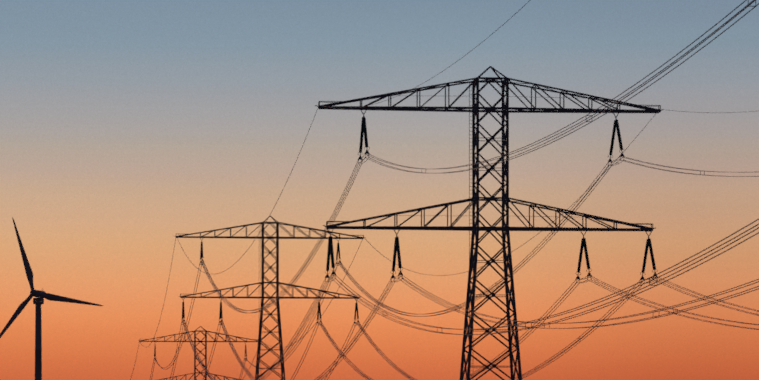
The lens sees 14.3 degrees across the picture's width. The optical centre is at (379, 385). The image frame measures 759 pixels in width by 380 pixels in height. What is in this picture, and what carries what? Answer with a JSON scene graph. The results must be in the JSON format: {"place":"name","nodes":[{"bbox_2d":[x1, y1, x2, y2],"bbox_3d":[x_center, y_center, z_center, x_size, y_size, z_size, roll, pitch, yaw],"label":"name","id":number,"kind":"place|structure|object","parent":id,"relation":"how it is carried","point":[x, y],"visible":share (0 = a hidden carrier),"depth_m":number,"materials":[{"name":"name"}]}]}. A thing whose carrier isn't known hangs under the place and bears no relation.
{"place":"outdoors","nodes":[
{"label":"outdoors","id":0,"kind":"place"},
{"bbox_2d":[0,0,758,379],"label":"sky","id":1,"kind":"structure","parent":0,"point":[128,128],"materials":[{"name":"orange"}]},
{"label":"ground","id":2,"kind":"structure","parent":0,"visible":0},
{"bbox_2d":[0,217,102,379],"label":"wind turbine","id":3,"kind":"object","parent":2,"relation":"on","point":[39,300],"visible":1,"depth_m":1600.79,"materials":[{"name":"paint"}]},
{"bbox_2d":[138,326,257,379],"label":"pylon","id":4,"kind":"object","parent":2,"relation":"on","point":[205,348],"visible":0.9,"depth_m":958.44,"materials":[{"name":"metal"}]},
{"bbox_2d":[175,216,365,379],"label":"pylon","id":5,"kind":"object","parent":2,"relation":"on","point":[262,304],"visible":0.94,"depth_m":674.19,"materials":[{"name":"metal"}]},
{"bbox_2d":[315,66,661,379],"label":"pylon","id":6,"kind":"object","parent":2,"relation":"on","point":[475,198],"visible":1,"depth_m":345.08,"materials":[{"name":"metal"}]},
{"bbox_2d":[130,0,758,379],"bbox_3d":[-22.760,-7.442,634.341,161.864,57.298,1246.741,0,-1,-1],"label":"conductors","id":7,"kind":"object","parent":6,"relation":"hanging from","point":[605,170],"visible":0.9,"depth_m":322.98,"materials":[{"name":"grey metal"}]}
]}

